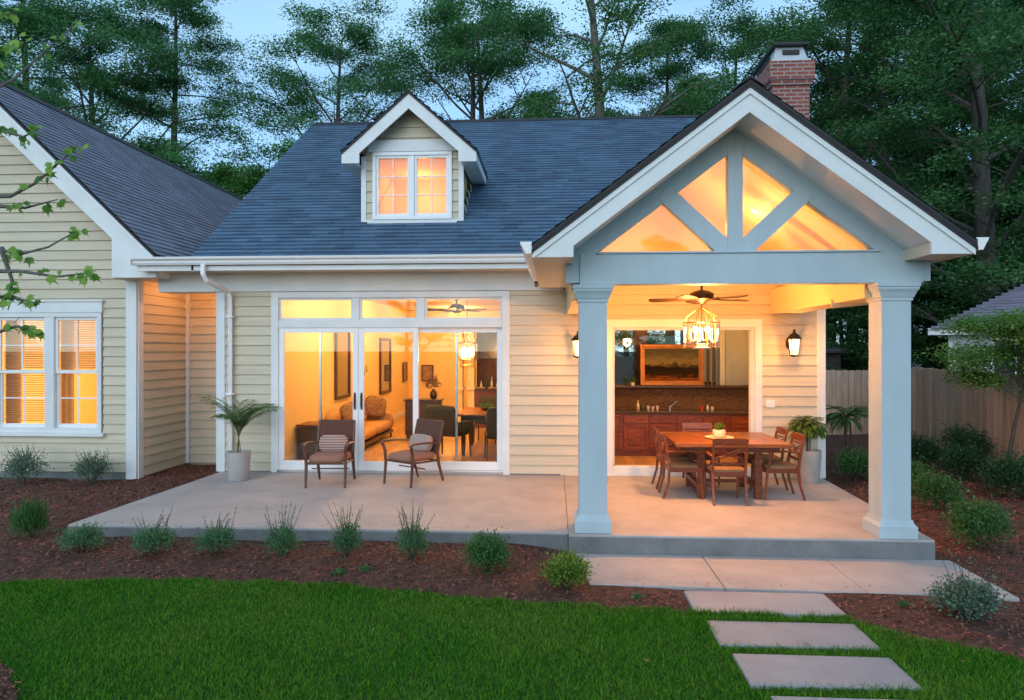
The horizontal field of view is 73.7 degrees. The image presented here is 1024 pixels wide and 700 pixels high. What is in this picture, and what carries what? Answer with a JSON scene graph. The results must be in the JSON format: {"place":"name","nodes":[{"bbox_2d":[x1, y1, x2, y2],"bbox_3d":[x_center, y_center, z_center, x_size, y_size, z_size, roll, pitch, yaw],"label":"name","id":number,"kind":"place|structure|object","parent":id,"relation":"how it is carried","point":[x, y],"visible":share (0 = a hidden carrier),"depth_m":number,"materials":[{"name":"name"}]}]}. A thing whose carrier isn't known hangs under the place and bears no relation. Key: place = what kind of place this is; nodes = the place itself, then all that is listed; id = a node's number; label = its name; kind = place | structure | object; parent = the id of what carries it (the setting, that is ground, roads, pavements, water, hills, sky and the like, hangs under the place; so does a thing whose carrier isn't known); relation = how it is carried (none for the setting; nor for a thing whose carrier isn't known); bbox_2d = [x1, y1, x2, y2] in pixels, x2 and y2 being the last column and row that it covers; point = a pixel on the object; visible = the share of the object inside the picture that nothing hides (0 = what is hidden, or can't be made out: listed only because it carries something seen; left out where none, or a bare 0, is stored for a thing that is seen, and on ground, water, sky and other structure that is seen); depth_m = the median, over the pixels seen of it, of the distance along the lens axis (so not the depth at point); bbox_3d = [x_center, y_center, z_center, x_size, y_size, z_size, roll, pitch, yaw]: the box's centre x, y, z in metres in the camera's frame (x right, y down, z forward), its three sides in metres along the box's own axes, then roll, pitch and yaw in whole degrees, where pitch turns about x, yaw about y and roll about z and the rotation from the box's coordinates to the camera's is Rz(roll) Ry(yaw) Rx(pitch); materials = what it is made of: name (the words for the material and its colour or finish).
{"place":"outdoors","nodes":[
{"label":"outdoors","id":0,"kind":"place"},
{"bbox_2d":[68,472,567,534],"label":"patio","id":1,"kind":"structure","parent":0,"point":[513,504],"depth_m":8.46,"materials":[{"name":"concrete"}]},
{"bbox_2d":[199,395,281,481],"bbox_3d":[-4.000,1.267,10.034,1.202,1.266,1.252,0,0,4],"label":"planter","id":2,"kind":"object","parent":1,"relation":"on","point":[238,461],"visible":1,"depth_m":9.87,"materials":[{"name":"grey ceramic"}]},
{"bbox_2d":[68,526,567,550],"bbox_3d":[-2.128,2.061,7.277,5.433,0.278,0.010,0,0,4],"label":"patio step face","id":3,"kind":"object","parent":1,"relation":"attached to","point":[556,541],"visible":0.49,"depth_m":7.23},
{"bbox_2d":[301,420,355,487],"bbox_3d":[-2.573,1.465,9.711,0.675,0.880,0.719,0,0,-1],"label":"armchair","id":4,"kind":"object","parent":1,"relation":"on","point":[335,443],"visible":1,"depth_m":9.80,"materials":[{"name":"brown wood"}]},
{"bbox_2d":[380,418,443,487],"bbox_3d":[-1.415,1.465,9.818,0.675,0.880,0.719,0,0,38],"label":"armchair","id":5,"kind":"object","parent":1,"relation":"on","point":[424,440],"visible":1,"depth_m":9.82,"materials":[{"name":"brown wood"}]},
{"bbox_2d":[0,0,1019,351],"label":"sky","id":6,"kind":"structure","parent":0,"point":[247,18],"materials":[{"name":"blue"}]},
{"bbox_2d":[0,434,1023,699],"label":"mulch bed","id":7,"kind":"object","parent":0,"point":[833,442],"visible":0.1,"depth_m":6.54,"materials":[{"name":"brown wood"}]},
{"bbox_2d":[0,443,53,485],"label":"shrub","id":8,"kind":"object","parent":7,"relation":"on","point":[19,463],"visible":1,"depth_m":10.17,"materials":[{"name":"green plant"}]},
{"bbox_2d":[3,493,58,538],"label":"grass clump","id":9,"kind":"object","parent":7,"relation":"on","point":[31,516],"visible":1,"depth_m":7.30,"materials":[{"name":"green plant"}]},
{"bbox_2d":[48,521,117,554],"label":"shrub","id":10,"kind":"object","parent":7,"relation":"on","point":[92,536],"visible":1,"depth_m":6.88,"materials":[{"name":"green plant"}]},
{"bbox_2d":[68,447,119,486],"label":"shrub","id":11,"kind":"object","parent":7,"relation":"on","point":[95,468],"visible":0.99,"depth_m":10.27,"materials":[{"name":"green plant"}]},
{"bbox_2d":[128,506,182,556],"bbox_3d":[-3.564,1.824,6.775,0.558,0.480,0.514,0,0,4],"label":"shrub","id":12,"kind":"object","parent":7,"relation":"on","point":[141,538],"visible":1,"depth_m":6.73,"materials":[{"name":"green plant"}]},
{"bbox_2d":[188,507,240,556],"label":"shrub","id":13,"kind":"object","parent":7,"relation":"on","point":[214,537],"visible":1,"depth_m":6.73,"materials":[{"name":"green plant"}]},
{"bbox_2d":[258,502,302,559],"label":"shrub","id":14,"kind":"object","parent":7,"relation":"on","point":[284,536],"visible":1,"depth_m":6.72,"materials":[{"name":"green plant"}]},
{"bbox_2d":[321,499,365,559],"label":"shrub","id":15,"kind":"object","parent":7,"relation":"on","point":[352,537],"visible":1,"depth_m":6.67,"materials":[{"name":"green plant"}]},
{"bbox_2d":[391,504,434,559],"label":"shrub","id":16,"kind":"object","parent":7,"relation":"on","point":[412,538],"visible":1,"depth_m":6.60,"materials":[{"name":"green plant"}]},
{"bbox_2d":[457,527,517,574],"bbox_3d":[-0.227,1.864,6.299,0.576,0.437,0.560,0,0,4],"label":"shrub","id":17,"kind":"object","parent":7,"relation":"on","point":[490,547],"visible":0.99,"depth_m":6.23,"materials":[{"name":"green plant"}]},
{"bbox_2d":[537,543,595,592],"bbox_3d":[0.483,1.912,6.027,0.480,0.451,0.507,0,0,-44],"label":"shrub","id":18,"kind":"object","parent":7,"relation":"on","point":[562,568],"visible":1,"depth_m":5.95,"materials":[{"name":"green plant"}]},
{"bbox_2d":[684,591,844,620],"bbox_3d":[2.057,2.139,5.627,1.180,0.122,0.485,0,0,4],"label":"stepping stone","id":19,"kind":"object","parent":7,"relation":"on","point":[793,603],"visible":0.56,"depth_m":5.62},
{"bbox_2d":[826,370,868,434],"bbox_3d":[7.317,1.309,16.617,4.275,1.682,0.174,0,0,5],"label":"wooden fence","id":20,"kind":"object","parent":7,"relation":"on","point":[846,389],"visible":0.16,"depth_m":16.47,"materials":[{"name":"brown wood"}]},
{"bbox_2d":[826,405,868,453],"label":"yucca plant","id":21,"kind":"object","parent":7,"relation":"on","point":[845,422],"visible":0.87,"depth_m":11.78,"materials":[{"name":"green plant"}]},
{"bbox_2d":[832,445,868,480],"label":"shrub","id":22,"kind":"object","parent":7,"relation":"on","point":[854,462],"visible":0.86,"depth_m":10.63,"materials":[{"name":"green plant"}]},
{"bbox_2d":[911,452,938,493],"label":"shrub","id":23,"kind":"object","parent":7,"relation":"on","point":[916,470],"visible":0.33,"depth_m":9.61,"materials":[{"name":"green plant"}]},
{"bbox_2d":[911,431,946,468],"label":"evergreen shrub","id":24,"kind":"object","parent":7,"relation":"on","point":[924,448],"visible":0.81,"depth_m":11.58,"materials":[{"name":"green plant"}]},
{"bbox_2d":[911,459,975,510],"bbox_3d":[5.388,1.719,8.629,0.613,0.673,0.659,0,0,-12],"label":"shrub","id":25,"kind":"object","parent":7,"relation":"on","point":[935,488],"visible":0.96,"depth_m":8.56,"materials":[{"name":"green plant"}]},
{"bbox_2d":[930,436,991,482],"bbox_3d":[7.061,1.713,10.708,0.910,0.749,0.981,0,0,4],"label":"evergreen shrub","id":26,"kind":"object","parent":7,"relation":"on","point":[960,458],"visible":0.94,"depth_m":10.63,"materials":[{"name":"green plant"}]},
{"bbox_2d":[932,421,996,464],"bbox_3d":[8.064,1.665,12.121,1.064,0.841,1.040,0,0,36],"label":"evergreen shrub","id":27,"kind":"object","parent":7,"relation":"on","point":[964,439],"visible":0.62,"depth_m":12.04,"materials":[{"name":"green plant"}]},
{"bbox_2d":[911,367,1023,464],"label":"wooden fence","id":28,"kind":"object","parent":7,"relation":"on","point":[935,404],"visible":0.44,"depth_m":13.09,"materials":[{"name":"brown wood"}]},
{"bbox_2d":[914,306,1023,485],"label":"ornamental tree","id":29,"kind":"object","parent":7,"relation":"on","point":[1007,327],"visible":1,"depth_m":10.47,"materials":[{"name":"green plant"}]},
{"bbox_2d":[923,549,1016,623],"bbox_3d":[3.609,1.891,5.425,0.631,0.516,0.661,0,0,4],"label":"shrub","id":30,"kind":"object","parent":7,"relation":"on","point":[964,595],"visible":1,"depth_m":5.34,"materials":[{"name":"green plant"}]},
{"bbox_2d":[938,489,1021,554],"bbox_3d":[4.825,1.789,7.119,0.726,0.620,0.733,0,0,-20],"label":"shrub","id":31,"kind":"object","parent":7,"relation":"on","point":[975,518],"visible":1,"depth_m":7.04,"materials":[{"name":"green plant"}]},
{"bbox_2d":[971,443,1023,500],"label":"evergreen shrub","id":32,"kind":"object","parent":7,"relation":"on","point":[1002,469],"visible":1,"depth_m":9.29,"materials":[{"name":"green plant"}]},
{"bbox_2d":[0,576,1023,699],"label":"lawn","id":33,"kind":"structure","parent":0,"point":[462,666],"depth_m":4.66,"materials":[{"name":"plant"}]},
{"bbox_2d":[0,665,17,699],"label":"mulch ring","id":34,"kind":"object","parent":33,"relation":"on","point":[12,695],"visible":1,"depth_m":4.21,"materials":[{"name":"brown wood"}]},
{"bbox_2d":[0,8,100,341],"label":"garden tree","id":35,"kind":"object","parent":34,"relation":"on","point":[17,254],"visible":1,"depth_m":3.45,"materials":[{"name":"green plant"}]},
{"bbox_2d":[708,620,880,651],"bbox_3d":[2.032,2.139,5.005,1.115,0.122,0.440,0,0,4],"label":"stepping stone","id":36,"kind":"object","parent":33,"relation":"on","point":[758,634],"visible":0.54,"depth_m":4.97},
{"bbox_2d":[732,653,922,692],"bbox_3d":[2.019,2.139,4.435,1.050,0.122,0.440,0,0,4],"label":"stepping stone","id":37,"kind":"object","parent":33,"relation":"on","point":[793,671],"visible":0.73,"depth_m":4.40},
{"bbox_2d":[771,696,890,699],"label":"stepping stone","id":38,"kind":"object","parent":33,"relation":"on","point":[796,698],"visible":1,"depth_m":4.07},
{"bbox_2d":[493,352,922,603],"bbox_3d":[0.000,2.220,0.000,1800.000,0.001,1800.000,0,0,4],"label":"ground","id":39,"kind":"structure","parent":0,"point":[620,355],"depth_m":275.57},
{"bbox_2d":[0,69,113,132],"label":"broadleaf tree","id":40,"kind":"object","parent":39,"relation":"on","point":[71,109],"visible":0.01,"depth_m":33.82,"materials":[{"name":"green plant"}]},
{"bbox_2d":[0,0,167,135],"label":"pine tree","id":41,"kind":"object","parent":39,"relation":"on","point":[82,60],"visible":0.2,"depth_m":27.00,"materials":[{"name":"green plant"}]},
{"bbox_2d":[0,0,244,163],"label":"broadleaf tree","id":42,"kind":"object","parent":39,"relation":"on","point":[105,32],"visible":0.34,"depth_m":26.21,"materials":[{"name":"green plant"}]},
{"bbox_2d":[29,0,279,191],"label":"pine tree","id":43,"kind":"object","parent":39,"relation":"on","point":[194,19],"visible":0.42,"depth_m":28.20,"materials":[{"name":"teal plant"}]},
{"bbox_2d":[190,159,271,197],"bbox_3d":[-11.499,-2.720,27.607,6.484,9.870,9.206,0,0,28],"label":"understory tree","id":44,"kind":"object","parent":39,"relation":"on","point":[238,183],"visible":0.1,"depth_m":26.97,"materials":[{"name":"green plant"}]},
{"bbox_2d":[268,134,299,158],"bbox_3d":[-6.723,-3.159,26.814,10.028,10.751,7.063,0,0,9],"label":"understory tree","id":45,"kind":"object","parent":39,"relation":"on","point":[284,148],"visible":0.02,"depth_m":26.41,"materials":[{"name":"green plant"}]},
{"bbox_2d":[205,0,418,177],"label":"broadleaf tree","id":46,"kind":"object","parent":39,"relation":"on","point":[356,33],"visible":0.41,"depth_m":29.36,"materials":[{"name":"teal plant"}]},
{"bbox_2d":[309,0,584,120],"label":"broadleaf tree","id":47,"kind":"object","parent":39,"relation":"on","point":[470,61],"visible":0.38,"depth_m":26.30,"materials":[{"name":"teal plant"}]},
{"bbox_2d":[392,0,585,119],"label":"broadleaf tree","id":48,"kind":"object","parent":39,"relation":"on","point":[480,89],"visible":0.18,"depth_m":28.21,"materials":[{"name":"green plant"}]},
{"bbox_2d":[0,41,988,538],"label":"house","id":49,"kind":"structure","parent":39,"relation":"on","point":[548,239],"depth_m":10.57,"materials":[{"name":"paint"}]},
{"bbox_2d":[0,300,105,436],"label":"window","id":50,"kind":"structure","parent":49,"relation":"in","point":[59,397],"depth_m":10.84,"materials":[{"name":"white paint"}]},
{"bbox_2d":[279,328,357,469],"bbox_3d":[-3.006,0.752,10.604,1.256,2.195,0.100,0,0,5],"label":"sliding door","id":51,"kind":"structure","parent":49,"relation":"in","point":[283,464],"depth_m":10.62,"materials":[{"name":"white glass"}]},
{"bbox_2d":[296,421,350,458],"bbox_3d":[-3.120,1.525,11.555,0.900,0.570,0.575,0,0,4],"label":"chest","id":52,"kind":"object","parent":49,"relation":"in","point":[307,430],"visible":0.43,"depth_m":11.31,"materials":[{"name":"brown wood"}]},
{"bbox_2d":[334,333,350,399],"bbox_3d":[-3.432,0.215,13.860,0.044,1.530,0.950,0,0,4],"label":"wall mirror","id":53,"kind":"object","parent":49,"relation":"attached to","point":[342,365],"depth_m":13.84,"materials":[{"name":"brown wood"}]},
{"bbox_2d":[325,410,392,445],"bbox_3d":[-2.996,1.501,13.508,0.720,0.722,2.584,0,0,4],"label":"sofa","id":54,"kind":"object","parent":49,"relation":"on","point":[376,428],"visible":0.2,"depth_m":13.73,"materials":[{"name":"brown fabric"}]},
{"bbox_2d":[339,401,366,419],"bbox_3d":[-3.014,1.200,12.958,0.512,0.502,0.228,0,0,-37],"label":"pillow","id":55,"kind":"object","parent":54,"relation":"on","point":[346,410],"visible":0.44,"depth_m":12.84,"materials":[{"name":"fabric"}]},
{"bbox_2d":[365,395,385,416],"bbox_3d":[-2.917,1.200,14.555,0.493,0.476,0.225,0,0,-29],"label":"pillow","id":56,"kind":"object","parent":54,"relation":"on","point":[375,406],"visible":0.94,"depth_m":14.49,"materials":[{"name":"fabric"}]},
{"bbox_2d":[379,338,391,394],"bbox_3d":[-3.217,0.400,17.379,0.044,1.400,1.100,0,0,4],"label":"wall mirror","id":57,"kind":"object","parent":49,"relation":"attached to","point":[385,365],"depth_m":17.38,"materials":[{"name":"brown wood"}]},
{"bbox_2d":[358,328,418,469],"bbox_3d":[-1.909,0.752,10.522,0.935,2.195,0.098,0,0,4],"label":"sliding door","id":58,"kind":"structure","parent":49,"relation":"in","point":[362,464],"depth_m":10.54,"materials":[{"name":"white glass"}]},
{"bbox_2d":[403,398,443,438],"bbox_3d":[-1.848,1.442,14.340,0.780,0.835,0.460,0,0,4],"label":"console table","id":59,"kind":"object","parent":49,"relation":"on","point":[424,403],"visible":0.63,"depth_m":14.15,"materials":[{"name":"brown wood"}]},
{"bbox_2d":[425,405,471,456],"bbox_3d":[-1.109,1.397,11.822,0.710,0.928,0.559,0,0,28],"label":"upholstered chair","id":60,"kind":"object","parent":49,"relation":"on","point":[445,414],"visible":0.62,"depth_m":11.58,"materials":[{"name":"fabric"}]},
{"bbox_2d":[428,300,485,313],"bbox_3d":[-0.920,-0.887,11.710,1.078,0.525,1.038,0,0,42],"label":"ceiling fan","id":61,"kind":"object","parent":49,"relation":"hanging from","point":[456,308],"visible":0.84,"depth_m":11.59,"materials":[{"name":"brown wood"}]},
{"bbox_2d":[419,328,501,470],"bbox_3d":[-0.836,0.752,10.541,1.385,2.195,0.060,0,0,4],"label":"sliding door","id":62,"kind":"structure","parent":49,"relation":"in","point":[445,465],"depth_m":10.50,"materials":[{"name":"white glass"}]},
{"bbox_2d":[458,336,477,367],"bbox_3d":[-0.842,-0.420,12.775,0.408,1.520,0.408,0,0,4],"label":"chandelier","id":63,"kind":"object","parent":49,"relation":"hanging from","point":[464,351],"visible":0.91,"depth_m":12.67,"materials":[{"name":"gold metal"}]},
{"bbox_2d":[458,407,486,455],"bbox_3d":[-0.282,1.490,12.591,1.300,0.740,1.440,0,0,4],"label":"indoor table","id":64,"kind":"object","parent":49,"relation":"on","point":[472,414],"visible":0.32,"depth_m":12.00,"materials":[{"name":"brown wood"}]},
{"bbox_2d":[449,312,499,427],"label":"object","id":65,"kind":"object","parent":49,"relation":"on","point":[486,346],"visible":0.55,"depth_m":16.41,"materials":[{"name":"stone"}]},
{"bbox_2d":[473,395,496,443],"bbox_3d":[-0.505,1.397,13.826,0.480,0.928,0.559,0,0,8],"label":"upholstered chair","id":66,"kind":"object","parent":49,"relation":"on","point":[489,399],"visible":0.24,"depth_m":14.01,"materials":[{"name":"brown fabric"}]},
{"bbox_2d":[484,407,496,461],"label":"upholstered chair","id":67,"kind":"object","parent":49,"relation":"on","point":[490,432],"visible":0.41,"depth_m":11.21,"materials":[{"name":"fabric"}]},
{"bbox_2d":[615,385,748,456],"bbox_3d":[2.943,1.248,12.083,3.040,1.205,0.580,0,0,4],"label":"bar cabinet","id":68,"kind":"object","parent":49,"relation":"on","point":[634,436],"visible":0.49,"depth_m":11.93,"materials":[{"name":"brown wood"}]},
{"bbox_2d":[640,344,703,385],"bbox_3d":[2.876,0.268,12.292,1.120,0.740,0.030,0,-3,4],"label":"painting","id":69,"kind":"object","parent":68,"relation":"on","point":[669,364],"visible":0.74,"depth_m":12.30},
{"bbox_2d":[648,285,748,303],"bbox_3d":[2.347,-0.756,8.288,1.182,0.403,1.231,0,0,-17],"label":"ceiling fan","id":70,"kind":"object","parent":49,"relation":"hanging from","point":[701,296],"visible":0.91,"depth_m":8.20,"materials":[{"name":"brown wood"}]},
{"bbox_2d":[683,304,720,348],"bbox_3d":[2.299,-0.285,8.275,0.441,0.550,0.441,0,0,4],"label":"chandelier","id":71,"kind":"object","parent":70,"relation":"hanging from","point":[716,344],"visible":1,"depth_m":8.27,"materials":[{"name":"gold metal"}]},
{"bbox_2d":[706,335,714,384],"bbox_3d":[3.984,0.700,13.582,0.015,2.000,1.000,0,0,4],"label":"rear window","id":72,"kind":"structure","parent":49,"relation":"in","point":[713,349],"depth_m":13.53,"materials":[{"name":"glass"}]},
{"bbox_2d":[786,329,801,356],"bbox_3d":[4.118,-0.103,9.998,0.215,0.409,0.303,0,0,4],"label":"wall lantern","id":73,"kind":"object","parent":49,"relation":"attached to","point":[793,340],"depth_m":9.91,"materials":[{"name":"black metal"}]},
{"bbox_2d":[462,0,755,118],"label":"broadleaf tree","id":74,"kind":"object","parent":39,"relation":"on","point":[597,89],"visible":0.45,"depth_m":24.27,"materials":[{"name":"green plant"}]},
{"bbox_2d":[615,330,678,356],"bbox_3d":[3.878,-1.314,24.342,4.632,7.050,6.576,0,0,-12],"label":"understory tree","id":75,"kind":"object","parent":39,"relation":"on","point":[624,338],"visible":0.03,"depth_m":22.78,"materials":[{"name":"green plant"}]},
{"bbox_2d":[575,554,724,591],"bbox_3d":[1.260,2.155,6.508,1.279,0.130,0.945,0,0,4],"label":"step pad","id":76,"kind":"object","parent":39,"relation":"on","point":[678,572],"visible":0.56,"depth_m":6.41,"materials":[{"name":"concrete"}]},
{"bbox_2d":[605,11,718,343],"bbox_3d":[7.553,-6.433,30.740,11.323,17.286,9.628,0,0,-3],"label":"pine tree","id":77,"kind":"object","parent":39,"relation":"on","point":[636,85],"visible":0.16,"depth_m":30.52,"materials":[{"name":"teal plant"}]},
{"bbox_2d":[625,0,857,131],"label":"broadleaf tree","id":78,"kind":"object","parent":39,"relation":"on","point":[740,22],"visible":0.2,"depth_m":29.54,"materials":[{"name":"teal plant"}]},
{"bbox_2d":[564,475,934,549],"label":"porch floor","id":79,"kind":"structure","parent":39,"relation":"on","point":[639,507],"depth_m":7.98,"materials":[{"name":"concrete"}]},
{"bbox_2d":[651,426,693,489],"bbox_3d":[2.226,1.491,9.502,0.514,0.825,0.449,0,0,4],"label":"dining chair","id":80,"kind":"object","parent":79,"relation":"on","point":[675,456],"visible":0.75,"depth_m":9.36,"materials":[{"name":"brown wood"}]},
{"bbox_2d":[658,431,702,499],"bbox_3d":[2.189,1.491,8.903,0.514,0.825,0.506,0,0,4],"label":"dining chair","id":81,"kind":"object","parent":79,"relation":"on","point":[691,465],"visible":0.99,"depth_m":8.70,"materials":[{"name":"brown wood"}]},
{"bbox_2d":[682,422,719,484],"bbox_3d":[2.729,1.491,9.890,0.449,0.825,0.514,0,0,4],"label":"dining chair","id":82,"kind":"object","parent":79,"relation":"on","point":[687,425],"visible":0.31,"depth_m":10.11,"materials":[{"name":"brown wood"}]},
{"bbox_2d":[703,438,748,505],"bbox_3d":[2.677,1.491,8.554,0.506,0.825,0.514,0,0,4],"label":"dining chair","id":83,"kind":"object","parent":79,"relation":"on","point":[714,468],"visible":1,"depth_m":8.36,"materials":[{"name":"brown wood"}]},
{"bbox_2d":[662,432,792,498],"bbox_3d":[2.814,1.536,9.145,1.440,0.727,1.240,0,0,4],"label":"dining table","id":84,"kind":"object","parent":79,"relation":"on","point":[760,443],"visible":0.71,"depth_m":8.74,"materials":[{"name":"brown wood"}]},
{"bbox_2d":[569,537,934,559],"bbox_3d":[2.404,2.061,6.919,3.639,0.278,0.010,0,0,4],"label":"porch step face","id":85,"kind":"object","parent":79,"relation":"attached to","point":[771,548],"visible":0.56,"depth_m":6.91},
{"bbox_2d":[747,426,788,489],"bbox_3d":[3.503,1.491,9.464,0.514,0.825,0.449,0,0,4],"label":"dining chair","id":86,"kind":"object","parent":79,"relation":"on","point":[782,431],"visible":0.57,"depth_m":9.29,"materials":[{"name":"brown wood"}]},
{"bbox_2d":[762,432,805,500],"bbox_3d":[3.464,1.491,8.825,0.514,0.825,0.506,0,0,4],"label":"dining chair","id":87,"kind":"object","parent":79,"relation":"on","point":[788,467],"visible":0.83,"depth_m":8.62,"materials":[{"name":"brown wood"}]},
{"bbox_2d":[787,415,828,483],"bbox_3d":[4.276,1.416,9.849,0.587,0.967,0.612,0,0,4],"label":"planter","id":88,"kind":"object","parent":79,"relation":"on","point":[809,428],"visible":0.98,"depth_m":9.70,"materials":[{"name":"grey ceramic"}]},
{"bbox_2d":[702,556,866,592],"bbox_3d":[2.499,2.155,6.412,1.194,0.130,0.985,0,0,4],"label":"step pad","id":89,"kind":"object","parent":39,"relation":"on","point":[739,574],"visible":0.62,"depth_m":6.33,"materials":[{"name":"concrete"}]},
{"bbox_2d":[716,0,958,343],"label":"broadleaf tree","id":90,"kind":"object","parent":39,"relation":"on","point":[782,24],"visible":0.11,"depth_m":26.47,"materials":[{"name":"green plant"}]},
{"bbox_2d":[826,343,853,369],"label":"garden shed","id":91,"kind":"structure","parent":39,"relation":"on","point":[834,360],"depth_m":25.51,"materials":[{"name":"grey"}]},
{"bbox_2d":[809,54,922,367],"bbox_3d":[17.690,-6.701,35.883,12.354,17.831,11.786,0,0,12],"label":"broadleaf tree","id":92,"kind":"object","parent":39,"relation":"on","point":[818,77],"visible":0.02,"depth_m":33.94,"materials":[{"name":"green plant"}]},
{"bbox_2d":[744,0,1023,329],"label":"broadleaf tree","id":93,"kind":"object","parent":39,"relation":"on","point":[824,85],"visible":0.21,"depth_m":24.76,"materials":[{"name":"green plant"}]},
{"bbox_2d":[826,291,944,370],"bbox_3d":[13.072,-1.432,26.989,6.436,7.282,5.924,0,0,18],"label":"understory tree","id":94,"kind":"object","parent":39,"relation":"on","point":[839,330],"visible":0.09,"depth_m":25.67,"materials":[{"name":"green plant"}]},
{"bbox_2d":[773,0,1023,324],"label":"broadleaf tree","id":95,"kind":"object","parent":39,"relation":"on","point":[993,282],"visible":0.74,"depth_m":20.24,"materials":[{"name":"green plant"}]},
{"bbox_2d":[824,558,1019,601],"bbox_3d":[3.710,2.155,6.308,1.224,0.130,1.044,0,0,4],"label":"step pad","id":96,"kind":"object","parent":39,"relation":"on","point":[897,576],"visible":0.54,"depth_m":6.36,"materials":[{"name":"concrete"}]},
{"bbox_2d":[822,0,1023,304],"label":"broadleaf tree","id":97,"kind":"object","parent":39,"relation":"on","point":[902,153],"depth_m":28.89,"materials":[{"name":"teal plant"}]},
{"bbox_2d":[828,186,1021,370],"bbox_3d":[14.540,-1.859,25.022,7.193,8.139,6.621,0,0,43],"label":"understory tree","id":98,"kind":"object","parent":39,"relation":"on","point":[916,349],"visible":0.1,"depth_m":23.96,"materials":[{"name":"green plant"}]},
{"bbox_2d":[891,0,1023,306],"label":"broadleaf tree","id":99,"kind":"object","parent":39,"relation":"on","point":[1013,118],"visible":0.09,"depth_m":23.69,"materials":[{"name":"green plant"}]},
{"bbox_2d":[911,125,1023,369],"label":"understory tree","id":100,"kind":"object","parent":39,"relation":"on","point":[1004,165],"visible":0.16,"depth_m":22.44,"materials":[{"name":"green plant"}]},
{"bbox_2d":[912,158,1023,365],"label":"understory tree","id":101,"kind":"object","parent":39,"relation":"on","point":[1008,212],"visible":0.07,"depth_m":26.10,"materials":[{"name":"green plant"}]},
{"bbox_2d":[928,282,1023,373],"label":"neighbour house","id":102,"kind":"structure","parent":39,"relation":"on","point":[1011,298],"depth_m":17.23,"materials":[{"name":"grey"}]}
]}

